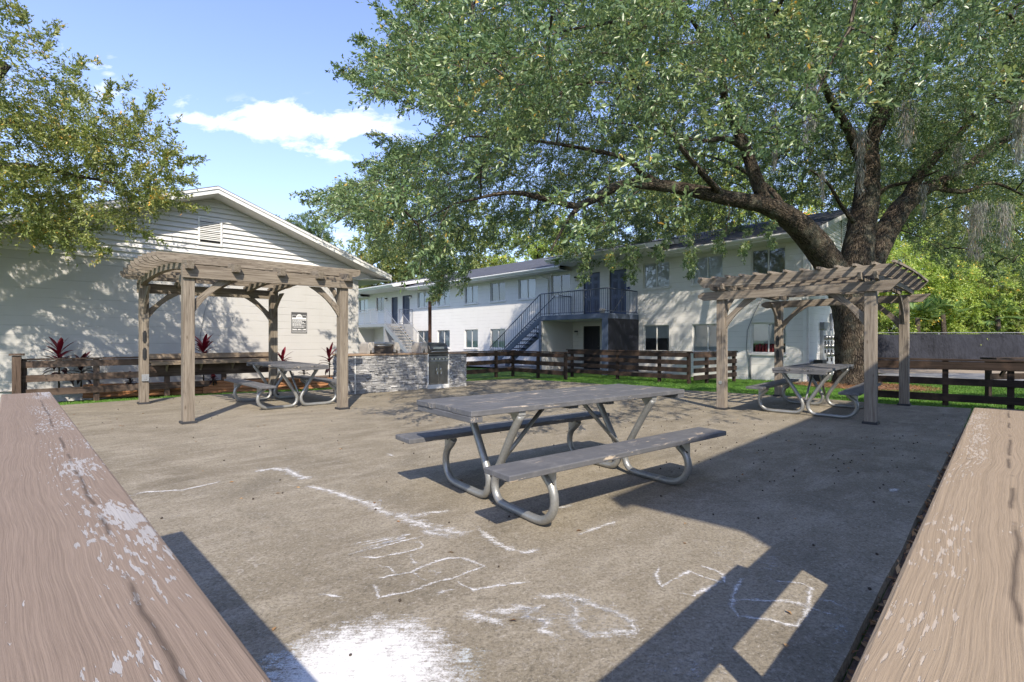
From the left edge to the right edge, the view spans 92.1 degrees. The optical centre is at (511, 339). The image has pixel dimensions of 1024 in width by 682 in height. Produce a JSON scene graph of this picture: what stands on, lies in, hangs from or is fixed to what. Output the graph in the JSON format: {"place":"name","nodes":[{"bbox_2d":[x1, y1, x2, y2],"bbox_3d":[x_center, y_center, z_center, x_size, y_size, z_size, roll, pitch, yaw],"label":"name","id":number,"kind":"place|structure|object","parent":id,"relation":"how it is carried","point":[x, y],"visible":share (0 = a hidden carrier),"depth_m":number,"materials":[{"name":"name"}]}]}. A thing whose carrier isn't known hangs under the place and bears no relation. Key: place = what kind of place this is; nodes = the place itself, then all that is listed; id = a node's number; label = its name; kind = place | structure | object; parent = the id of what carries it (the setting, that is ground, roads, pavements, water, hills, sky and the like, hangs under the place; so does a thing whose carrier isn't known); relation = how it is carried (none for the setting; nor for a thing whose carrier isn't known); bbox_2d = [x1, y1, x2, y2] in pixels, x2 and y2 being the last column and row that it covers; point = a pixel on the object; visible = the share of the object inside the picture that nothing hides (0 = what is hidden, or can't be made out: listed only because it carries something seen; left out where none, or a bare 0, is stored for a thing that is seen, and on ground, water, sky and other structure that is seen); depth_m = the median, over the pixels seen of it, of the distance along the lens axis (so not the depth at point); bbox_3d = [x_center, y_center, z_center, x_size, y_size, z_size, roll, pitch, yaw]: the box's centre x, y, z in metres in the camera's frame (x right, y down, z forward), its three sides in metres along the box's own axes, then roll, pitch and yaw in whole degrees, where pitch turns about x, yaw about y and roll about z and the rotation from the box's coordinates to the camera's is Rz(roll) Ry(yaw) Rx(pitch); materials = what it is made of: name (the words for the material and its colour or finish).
{"place":"outdoors","nodes":[
{"label":"outdoors","id":0,"kind":"place"},
{"bbox_2d":[0,0,1023,325],"label":"sky","id":1,"kind":"structure","parent":0,"point":[250,85],"materials":[{"name":"blue"}]},
{"bbox_2d":[60,379,970,681],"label":"patio","id":2,"kind":"structure","parent":0,"point":[324,567],"depth_m":3.10,"materials":[{"name":"concrete"}]},
{"bbox_2d":[120,251,359,424],"bbox_3d":[-4.960,-0.067,8.974,3.884,2.554,2.973,0,0,44],"label":"pergola","id":3,"kind":"object","parent":2,"relation":"on","point":[184,272],"visible":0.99,"depth_m":8.42,"materials":[{"name":"brown wood"}]},
{"bbox_2d":[224,361,349,409],"bbox_3d":[-4.328,0.830,9.418,1.550,0.760,2.300,0,0,-43],"label":"picnic table","id":4,"kind":"object","parent":2,"relation":"on","point":[283,367],"visible":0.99,"depth_m":9.07,"materials":[{"name":"metal"}]},
{"bbox_2d":[332,352,467,394],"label":"grill island","id":5,"kind":"structure","parent":2,"relation":"on","point":[383,372],"depth_m":11.59,"materials":[{"name":"stone"}]},
{"bbox_2d":[359,342,399,353],"bbox_3d":[-3.118,0.190,11.671,0.800,0.263,0.551,0,0,-39],"label":"gas grill","id":6,"kind":"object","parent":5,"relation":"on","point":[378,348],"visible":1,"depth_m":11.48,"materials":[{"name":"silver metal"}]},
{"bbox_2d":[412,342,448,388],"bbox_3d":[-2.072,0.635,12.455,0.730,1.150,0.734,0,0,-39],"label":"gas grill","id":7,"kind":"object","parent":5,"relation":"in","point":[437,352],"visible":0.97,"depth_m":12.28,"materials":[{"name":"metal"}]},
{"bbox_2d":[429,363,437,383],"bbox_3d":[-1.930,0.840,12.212,0.254,0.500,0.049,0,0,-39],"label":"door","id":8,"kind":"structure","parent":7,"relation":"in","point":[433,368],"depth_m":12.21,"materials":[{"name":"metal"}]},
{"bbox_2d":[439,363,446,382],"bbox_3d":[-1.724,0.840,12.379,0.254,0.500,0.049,0,0,-39],"label":"door","id":9,"kind":"structure","parent":7,"relation":"in","point":[442,366],"depth_m":12.38,"materials":[{"name":"metal"}]},
{"bbox_2d":[0,392,1023,681],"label":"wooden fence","id":10,"kind":"object","parent":2,"relation":"on","point":[98,582],"visible":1,"depth_m":0.43,"materials":[{"name":"brown paint"}]},
{"bbox_2d":[102,394,955,655],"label":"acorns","id":11,"kind":"object","parent":2,"relation":"on","point":[399,600],"visible":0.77,"depth_m":4.53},
{"bbox_2d":[119,390,958,646],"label":"fallen leaves","id":12,"kind":"object","parent":2,"relation":"on","point":[786,645],"visible":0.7,"depth_m":3.75,"materials":[{"name":"brown plant"}]},
{"bbox_2d":[395,384,725,524],"bbox_3d":[0.428,0.830,4.088,2.300,0.760,1.550,0,0,-37],"label":"picnic table","id":13,"kind":"object","parent":2,"relation":"on","point":[472,410],"visible":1,"depth_m":3.77,"materials":[{"name":"grey metal"}]},
{"bbox_2d":[746,363,880,418],"bbox_3d":[5.198,0.830,8.448,1.550,0.760,2.300,0,0,43],"label":"picnic table","id":14,"kind":"object","parent":2,"relation":"on","point":[852,394],"visible":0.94,"depth_m":8.06,"materials":[{"name":"metal"}]},
{"bbox_2d":[698,260,929,424],"bbox_3d":[5.441,0.044,8.861,3.479,2.331,2.859,0,0,-44],"label":"pergola","id":15,"kind":"object","parent":2,"relation":"on","point":[870,282],"visible":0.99,"depth_m":8.28,"materials":[{"name":"beige wood"}]},
{"bbox_2d":[60,366,1023,681],"bbox_3d":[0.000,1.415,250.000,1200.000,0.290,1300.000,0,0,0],"label":"ground","id":16,"kind":"structure","parent":0,"point":[500,376],"depth_m":17.44,"materials":[{"name":"green plant"}]},
{"bbox_2d":[0,0,211,266],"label":"oak tree","id":17,"kind":"object","parent":16,"relation":"on","point":[63,139],"visible":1,"depth_m":8.37,"materials":[{"name":"green plant"}]},
{"bbox_2d":[9,352,268,400],"bbox_3d":[-7.956,0.841,11.303,5.006,1.134,0.488,0,0,-43],"label":"wooden fence","id":18,"kind":"object","parent":16,"relation":"on","point":[166,366],"visible":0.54,"depth_m":10.87,"materials":[{"name":"brown wood"}]},
{"bbox_2d":[6,375,332,391],"bbox_3d":[-7.808,1.090,12.980,7.922,0.001,2.460,0,0,-25],"label":"planting bed","id":19,"kind":"object","parent":16,"relation":"on","point":[324,376],"depth_m":14.63,"materials":[{"name":"soil"}]},
{"bbox_2d":[42,337,81,387],"bbox_3d":[-9.739,0.520,10.605,0.776,1.181,0.707,0,0,0],"label":"cordyline plant","id":20,"kind":"object","parent":19,"relation":"in","point":[58,347],"visible":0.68,"depth_m":10.58,"materials":[{"name":"red plant"}]},
{"bbox_2d":[62,351,92,386],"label":"cordyline plant","id":21,"kind":"object","parent":19,"relation":"in","point":[80,369],"visible":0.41,"depth_m":10.89,"materials":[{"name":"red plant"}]},
{"bbox_2d":[195,334,213,380],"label":"cordyline plant","id":22,"kind":"object","parent":19,"relation":"on","point":[203,346],"visible":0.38,"depth_m":12.27,"materials":[{"name":"red plant"}]},
{"bbox_2d":[278,347,296,377],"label":"cordyline plant","id":23,"kind":"object","parent":19,"relation":"on","point":[281,356],"visible":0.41,"depth_m":13.37,"materials":[{"name":"red plant"}]},
{"bbox_2d":[319,342,336,376],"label":"cordyline plant","id":24,"kind":"object","parent":19,"relation":"on","point":[329,353],"visible":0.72,"depth_m":13.86,"materials":[{"name":"red plant"}]},
{"bbox_2d":[58,388,331,404],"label":"grass","id":25,"kind":"structure","parent":16,"relation":"on","point":[109,400],"depth_m":11.05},
{"bbox_2d":[0,186,391,401],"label":"gabled building","id":26,"kind":"structure","parent":16,"relation":"on","point":[46,295],"depth_m":12.26,"materials":[{"name":"white"}]},
{"bbox_2d":[291,312,306,332],"bbox_3d":[-6.279,-0.505,14.567,0.451,0.611,0.016,0,0,-44],"label":"rules sign","id":27,"kind":"object","parent":26,"relation":"attached to","point":[298,322],"visible":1,"depth_m":14.55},
{"bbox_2d":[82,377,331,397],"bbox_3d":[-6.661,1.157,12.315,6.400,0.309,0.121,0,0,-23],"label":"mulch bed","id":28,"kind":"object","parent":16,"relation":"on","point":[222,386],"visible":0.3,"depth_m":12.02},
{"bbox_2d":[276,212,310,228],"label":"tree","id":29,"kind":"object","parent":16,"relation":"on","point":[294,222],"visible":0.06,"depth_m":69.56,"materials":[{"name":"green plant"}]},
{"bbox_2d":[301,212,335,242],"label":"tree","id":30,"kind":"object","parent":16,"relation":"on","point":[326,235],"visible":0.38,"depth_m":64.51,"materials":[{"name":"green plant"}]},
{"bbox_2d":[331,223,416,310],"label":"tree","id":31,"kind":"object","parent":16,"relation":"on","point":[370,256],"visible":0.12,"depth_m":46.64,"materials":[{"name":"green plant"}]},
{"bbox_2d":[358,205,462,285],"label":"tree","id":32,"kind":"object","parent":16,"relation":"on","point":[392,266],"visible":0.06,"depth_m":49.14,"materials":[{"name":"green plant"}]},
{"bbox_2d":[428,301,431,342],"bbox_3d":[-2.435,0.135,14.645,0.090,2.550,0.090,0,0,0],"label":"steel post","id":33,"kind":"object","parent":16,"relation":"on","point":[429,322],"visible":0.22,"depth_m":14.60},
{"bbox_2d":[414,194,523,276],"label":"tree","id":34,"kind":"object","parent":16,"relation":"on","point":[478,264],"visible":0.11,"depth_m":46.98,"materials":[{"name":"green plant"}]},
{"bbox_2d":[455,350,515,376],"bbox_3d":[-1.920,0.875,15.534,0.141,0.997,6.240,0,0,40],"label":"wooden fence","id":35,"kind":"object","parent":16,"relation":"on","point":[496,361],"visible":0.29,"depth_m":16.87,"materials":[{"name":"brown wood"}]},
{"bbox_2d":[481,188,587,267],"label":"tree","id":36,"kind":"object","parent":16,"relation":"on","point":[530,252],"visible":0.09,"depth_m":46.24,"materials":[{"name":"green plant"}]},
{"bbox_2d":[511,351,568,379],"bbox_3d":[0.865,0.896,16.834,0.141,1.009,2.841,0,0,-39],"label":"wooden fence","id":37,"kind":"object","parent":16,"relation":"on","point":[538,371],"visible":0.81,"depth_m":16.71,"materials":[{"name":"brown wood"}]},
{"bbox_2d":[473,364,671,373],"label":"walkway","id":38,"kind":"structure","parent":16,"relation":"on","point":[516,366],"depth_m":24.61,"materials":[{"name":"concrete"}]},
{"bbox_2d":[529,159,666,259],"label":"tree","id":39,"kind":"object","parent":16,"relation":"on","point":[545,251],"visible":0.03,"depth_m":44.16,"materials":[{"name":"green plant"}]},
{"bbox_2d":[358,208,850,382],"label":"apartment building","id":40,"kind":"structure","parent":16,"relation":"on","point":[541,304],"depth_m":21.48,"materials":[{"name":"paint"}]},
{"bbox_2d":[358,299,367,313],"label":"window","id":41,"kind":"structure","parent":40,"relation":"in","point":[364,302],"depth_m":40.15,"materials":[{"name":"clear glass"}]},
{"bbox_2d":[376,297,383,311],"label":"window","id":42,"kind":"structure","parent":40,"relation":"in","point":[380,299],"depth_m":38.28,"materials":[{"name":"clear glass"}]},
{"bbox_2d":[393,298,397,323],"bbox_3d":[-8.647,-2.100,36.577,0.113,2.020,0.806,0,0,-44],"label":"door","id":43,"kind":"structure","parent":40,"relation":"in","point":[395,300],"depth_m":36.60,"materials":[{"name":"blue paint"}]},
{"bbox_2d":[404,296,409,323],"bbox_3d":[-7.531,-2.115,35.453,0.043,2.050,0.895,0,0,-44],"label":"door","id":44,"kind":"structure","parent":40,"relation":"in","point":[406,298],"depth_m":35.49,"materials":[{"name":"blue paint"}]},
{"bbox_2d":[416,291,428,308],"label":"window","id":45,"kind":"structure","parent":40,"relation":"in","point":[422,298],"depth_m":34.07,"materials":[{"name":"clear glass"}]},
{"bbox_2d":[418,331,427,342],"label":"window","id":46,"kind":"structure","parent":40,"relation":"in","point":[424,334],"depth_m":33.90,"materials":[{"name":"clear glass"}]},
{"bbox_2d":[436,289,449,306],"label":"window","id":47,"kind":"structure","parent":40,"relation":"in","point":[444,301],"depth_m":32.10,"materials":[{"name":"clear glass"}]},
{"bbox_2d":[438,330,449,348],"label":"window","id":48,"kind":"structure","parent":40,"relation":"in","point":[443,335],"depth_m":32.13,"materials":[{"name":"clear glass"}]},
{"bbox_2d":[464,285,477,304],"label":"window","id":49,"kind":"structure","parent":40,"relation":"in","point":[471,291],"depth_m":30.04,"materials":[{"name":"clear glass"}]},
{"bbox_2d":[464,329,477,349],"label":"window","id":50,"kind":"structure","parent":40,"relation":"in","point":[471,335],"depth_m":30.04,"materials":[{"name":"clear glass"}]},
{"bbox_2d":[489,329,504,349],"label":"window","id":51,"kind":"structure","parent":40,"relation":"in","point":[495,333],"depth_m":28.44,"materials":[{"name":"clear glass"}]},
{"bbox_2d":[489,282,505,302],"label":"window","id":52,"kind":"structure","parent":40,"relation":"in","point":[497,289],"depth_m":28.33,"materials":[{"name":"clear glass"}]},
{"bbox_2d":[517,278,535,300],"bbox_3d":[0.826,-2.712,26.578,0.195,1.155,1.371,0,0,-44],"label":"window","id":53,"kind":"structure","parent":40,"relation":"in","point":[526,286],"depth_m":26.64,"materials":[{"name":"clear glass"}]},
{"bbox_2d":[550,273,570,297],"bbox_3d":[2.472,-2.712,24.875,0.235,1.155,1.351,0,0,-44],"label":"window","id":54,"kind":"structure","parent":40,"relation":"in","point":[560,283],"depth_m":24.95,"materials":[{"name":"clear glass"}]},
{"bbox_2d":[585,273,599,313],"bbox_3d":[3.815,-2.115,23.463,0.113,2.050,0.900,0,0,-44],"label":"door","id":55,"kind":"structure","parent":40,"relation":"in","point":[595,278],"depth_m":23.40,"materials":[{"name":"blue paint"}]},
{"bbox_2d":[585,327,599,368],"bbox_3d":[3.815,0.400,23.463,0.113,2.020,0.900,0,0,-44],"label":"door","id":56,"kind":"structure","parent":40,"relation":"in","point":[592,334],"depth_m":23.48,"materials":[{"name":"black paint"}]},
{"bbox_2d":[611,270,625,313],"bbox_3d":[4.856,-2.115,22.418,0.043,2.050,0.835,0,0,-44],"label":"door","id":57,"kind":"structure","parent":40,"relation":"in","point":[616,281],"depth_m":22.42,"materials":[{"name":"blue paint"}]},
{"bbox_2d":[641,261,669,290],"bbox_3d":[6.141,-2.712,20.986,0.195,1.155,1.327,0,0,-44],"label":"window","id":58,"kind":"structure","parent":40,"relation":"in","point":[656,276],"depth_m":21.01,"materials":[{"name":"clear glass"}]},
{"bbox_2d":[644,325,668,350],"bbox_3d":[6.187,-0.065,21.028,0.070,1.110,1.207,0,0,-44],"label":"window","id":59,"kind":"structure","parent":40,"relation":"in","point":[656,337],"depth_m":21.01,"materials":[{"name":"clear glass"}]},
{"bbox_2d":[691,324,715,353],"bbox_3d":[7.674,-0.028,19.372,0.195,1.185,1.314,0,0,-44],"label":"window","id":60,"kind":"structure","parent":40,"relation":"in","point":[704,335],"depth_m":19.55,"materials":[{"name":"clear glass"}]},
{"bbox_2d":[690,254,722,286],"bbox_3d":[7.674,-2.712,19.372,0.195,1.155,1.314,0,0,-44],"label":"window","id":61,"kind":"structure","parent":40,"relation":"in","point":[708,266],"depth_m":19.40,"materials":[{"name":"clear glass"}]},
{"bbox_2d":[746,298,761,378],"bbox_3d":[8.841,0.004,18.040,0.042,3.012,0.558,0,0,-44],"label":"wall cable","id":62,"kind":"object","parent":40,"relation":"attached to","point":[746,345],"depth_m":18.11,"materials":[{"name":"grey plastic"}]},
{"bbox_2d":[749,322,786,355],"bbox_3d":[9.230,-0.028,17.757,0.225,1.185,1.259,0,0,-44],"label":"window","id":63,"kind":"structure","parent":40,"relation":"in","point":[762,333],"depth_m":17.90,"materials":[{"name":"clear glass"}]},
{"bbox_2d":[752,246,784,273],"bbox_3d":[9.281,-2.750,17.815,0.130,1.080,1.165,0,0,-44],"label":"window","id":64,"kind":"structure","parent":40,"relation":"in","point":[763,260],"depth_m":17.83,"materials":[{"name":"clear glass"}]},
{"bbox_2d":[820,313,834,379],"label":"electric meter bank","id":65,"kind":"structure","parent":40,"relation":"attached to","point":[826,345],"depth_m":18.00,"materials":[{"name":"grey metal"}]},
{"bbox_2d":[566,349,691,383],"bbox_3d":[3.745,0.906,16.704,0.141,1.109,4.871,0,0,-44],"label":"wooden fence","id":66,"kind":"object","parent":16,"relation":"on","point":[658,368],"visible":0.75,"depth_m":16.36,"materials":[{"name":"brown wood"}]},
{"bbox_2d":[289,0,1023,384],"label":"oak tree","id":67,"kind":"object","parent":16,"relation":"on","point":[829,34],"visible":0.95,"depth_m":10.75,"materials":[{"name":"green plant"}]},
{"bbox_2d":[797,101,811,145],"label":"spanish moss","id":68,"kind":"object","parent":67,"relation":"hanging from","point":[805,130],"visible":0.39,"depth_m":11.58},
{"bbox_2d":[802,55,823,131],"bbox_3d":[7.011,-5.675,11.485,0.452,1.908,0.622,0,0,0],"label":"spanish moss","id":69,"kind":"object","parent":67,"relation":"hanging from","point":[812,120],"visible":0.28,"depth_m":11.45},
{"bbox_2d":[818,171,825,201],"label":"spanish moss","id":70,"kind":"object","parent":67,"relation":"hanging from","point":[822,182],"visible":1,"depth_m":13.99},
{"bbox_2d":[852,125,872,196],"bbox_3d":[10.090,-5.129,14.175,0.594,2.183,0.536,0,0,41],"label":"spanish moss","id":71,"kind":"object","parent":67,"relation":"hanging from","point":[859,140],"visible":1,"depth_m":14.19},
{"bbox_2d":[893,97,920,150],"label":"spanish moss","id":72,"kind":"object","parent":67,"relation":"hanging from","point":[906,119],"visible":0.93,"depth_m":12.99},
{"bbox_2d":[917,184,928,219],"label":"spanish moss","id":73,"kind":"object","parent":67,"relation":"hanging from","point":[923,198],"visible":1,"depth_m":15.19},
{"bbox_2d":[911,9,935,38],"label":"spanish moss","id":74,"kind":"object","parent":67,"relation":"hanging from","point":[929,28],"visible":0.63,"depth_m":9.49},
{"bbox_2d":[948,143,968,178],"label":"spanish moss","id":75,"kind":"object","parent":67,"relation":"hanging from","point":[956,150],"visible":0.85,"depth_m":14.98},
{"bbox_2d":[959,200,997,262],"bbox_3d":[13.613,-3.155,14.395,0.758,1.885,1.048,0,0,0],"label":"spanish moss","id":76,"kind":"object","parent":67,"relation":"hanging from","point":[976,211],"visible":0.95,"depth_m":14.46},
{"bbox_2d":[989,200,1019,253],"bbox_3d":[13.939,-3.182,14.042,0.512,1.546,0.635,0,0,-8],"label":"spanish moss","id":77,"kind":"object","parent":67,"relation":"hanging from","point":[1003,214],"visible":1,"depth_m":13.97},
{"bbox_2d":[1003,95,1023,166],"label":"spanish moss","id":78,"kind":"object","parent":67,"relation":"hanging from","point":[1018,128],"visible":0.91,"depth_m":12.51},
{"bbox_2d":[588,141,728,248],"bbox_3d":[12.376,-7.871,40.678,13.087,18.967,12.563,0,0,0],"label":"tree","id":79,"kind":"object","parent":16,"relation":"on","point":[685,229],"visible":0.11,"depth_m":38.77,"materials":[{"name":"green plant"}]},
{"bbox_2d":[692,351,737,383],"bbox_3d":[6.541,0.944,15.895,2.766,1.132,0.141,0,0,-39],"label":"wooden fence","id":80,"kind":"object","parent":16,"relation":"on","point":[707,362],"visible":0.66,"depth_m":15.59,"materials":[{"name":"brown wood"}]},
{"bbox_2d":[654,96,821,235],"bbox_3d":[17.655,-8.797,39.720,12.696,20.828,13.404,0,0,0],"label":"tree","id":81,"kind":"object","parent":16,"relation":"on","point":[809,211],"visible":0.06,"depth_m":36.99,"materials":[{"name":"green plant"}]},
{"bbox_2d":[524,375,994,410],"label":"grass","id":82,"kind":"structure","parent":16,"relation":"on","point":[700,385],"depth_m":13.84,"materials":[{"name":"plant"}]},
{"bbox_2d":[813,360,826,380],"bbox_3d":[10.588,1.050,16.971,0.500,0.720,0.280,0,0,-44],"label":"utility box","id":83,"kind":"object","parent":16,"relation":"on","point":[816,377],"visible":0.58,"depth_m":16.80,"materials":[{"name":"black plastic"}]},
{"bbox_2d":[733,80,918,236],"bbox_3d":[23.956,-9.257,40.209,13.606,21.742,14.951,0,0,0],"label":"tree","id":84,"kind":"object","parent":16,"relation":"on","point":[821,209],"visible":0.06,"depth_m":38.31,"materials":[{"name":"green plant"}]},
{"bbox_2d":[795,383,936,391],"bbox_3d":[10.953,1.427,15.043,3.720,0.111,3.785,0,0,0],"label":"mulch ring","id":85,"kind":"object","parent":16,"relation":"on","point":[849,386],"visible":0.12,"depth_m":14.84,"materials":[{"name":"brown wood"}]},
{"bbox_2d":[794,380,941,391],"bbox_3d":[10.852,1.410,15.241,4.014,0.298,4.014,0,0,0],"label":"pine straw","id":86,"kind":"object","parent":16,"relation":"on","point":[890,385],"visible":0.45,"depth_m":14.74,"materials":[{"name":"brown plant"}]},
{"bbox_2d":[843,427,964,681],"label":"soil strip","id":87,"kind":"object","parent":16,"relation":"on","point":[854,663],"visible":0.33,"depth_m":2.42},
{"bbox_2d":[845,445,956,681],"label":"leaf litter","id":88,"kind":"object","parent":87,"relation":"on","point":[871,621],"visible":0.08,"depth_m":2.59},
{"bbox_2d":[820,44,1007,328],"bbox_3d":[29.178,-9.821,38.059,12.549,22.864,14.935,0,0,0],"label":"tree","id":89,"kind":"object","parent":16,"relation":"on","point":[943,213],"visible":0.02,"depth_m":34.48,"materials":[{"name":"green plant"}]},
{"bbox_2d":[878,357,1023,408],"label":"wooden fence","id":90,"kind":"object","parent":16,"relation":"on","point":[1010,384],"visible":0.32,"depth_m":9.23,"materials":[{"name":"brown wood"}]},
{"bbox_2d":[878,332,1023,369],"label":"screen fence","id":91,"kind":"object","parent":16,"relation":"on","point":[952,346],"visible":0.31,"depth_m":24.93,"materials":[{"name":"black fabric"}]},
{"bbox_2d":[878,373,1023,380],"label":"drive","id":92,"kind":"structure","parent":16,"relation":"on","point":[967,375],"depth_m":21.00,"materials":[{"name":"concrete"}]},
{"bbox_2d":[878,369,1023,372],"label":"verge","id":93,"kind":"structure","parent":16,"relation":"on","point":[927,371],"depth_m":23.58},
{"bbox_2d":[878,235,954,334],"bbox_3d":[22.417,-2.071,28.919,6.216,9.320,5.366,0,0,0],"label":"shrub","id":94,"kind":"object","parent":93,"relation":"on","point":[883,316],"visible":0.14,"depth_m":27.83,"materials":[{"name":"green plant"}]},
{"bbox_2d":[879,198,988,331],"bbox_3d":[25.080,-3.414,30.888,6.609,12.119,6.854,0,0,0],"label":"shrub","id":95,"kind":"object","parent":93,"relation":"on","point":[903,255],"visible":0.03,"depth_m":30.60,"materials":[{"name":"green plant"}]},
{"bbox_2d":[878,233,990,334],"bbox_3d":[23.792,-1.695,28.448,5.720,9.058,5.909,0,0,0],"label":"shrub","id":96,"kind":"object","parent":93,"relation":"on","point":[951,326],"visible":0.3,"depth_m":27.36,"materials":[{"name":"green plant"}]},
{"bbox_2d":[912,249,1023,338],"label":"shrub","id":97,"kind":"object","parent":93,"relation":"on","point":[961,295],"visible":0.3,"depth_m":26.75,"materials":[{"name":"green plant"}]},
{"bbox_2d":[921,190,1023,330],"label":"shrub","id":98,"kind":"object","parent":93,"relation":"on","point":[946,226],"visible":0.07,"depth_m":30.31,"materials":[{"name":"green plant"}]},
{"bbox_2d":[930,236,1023,333],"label":"shrub","id":99,"kind":"object","parent":93,"relation":"on","point":[1014,279],"visible":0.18,"depth_m":27.09,"materials":[{"name":"green plant"}]},
{"bbox_2d":[962,250,1023,334],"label":"shrub","id":100,"kind":"object","parent":93,"relation":"on","point":[1011,326],"visible":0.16,"depth_m":27.13,"materials":[{"name":"green plant"}]},
{"bbox_2d":[881,4,1023,287],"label":"tree","id":101,"kind":"object","parent":16,"relation":"on","point":[989,163],"visible":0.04,"depth_m":34.46,"materials":[{"name":"green plant"}]},
{"bbox_2d":[920,51,1023,261],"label":"tree","id":102,"kind":"object","parent":16,"relation":"on","point":[1020,209],"visible":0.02,"depth_m":35.20,"materials":[{"name":"green plant"}]},
{"bbox_2d":[980,357,1023,395],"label":"wooden fence","id":103,"kind":"object","parent":16,"relation":"on","point":[989,375],"visible":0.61,"depth_m":11.55,"materials":[{"name":"brown wood"}]},
{"bbox_2d":[715,379,1023,415],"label":"grass","id":104,"kind":"structure","parent":0,"point":[982,388],"depth_m":13.79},
{"bbox_2d":[892,297,945,331],"bbox_3d":[21.992,-0.428,26.811,2.578,3.983,2.374,0,0,0],"label":"palmetto","id":105,"kind":"object","parent":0,"point":[925,305],"visible":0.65,"depth_m":26.44,"materials":[{"name":"green plant"}]},
{"bbox_2d":[924,293,973,333],"bbox_3d":[23.288,-0.516,26.520,2.280,4.160,2.219,0,0,0],"label":"palmetto","id":106,"kind":"object","parent":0,"point":[938,301],"visible":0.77,"depth_m":26.40,"materials":[{"name":"green plant"}]},
{"bbox_2d":[971,295,1023,333],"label":"palmetto","id":107,"kind":"object","parent":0,"point":[997,323],"visible":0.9,"depth_m":26.12,"materials":[{"name":"green plant"}]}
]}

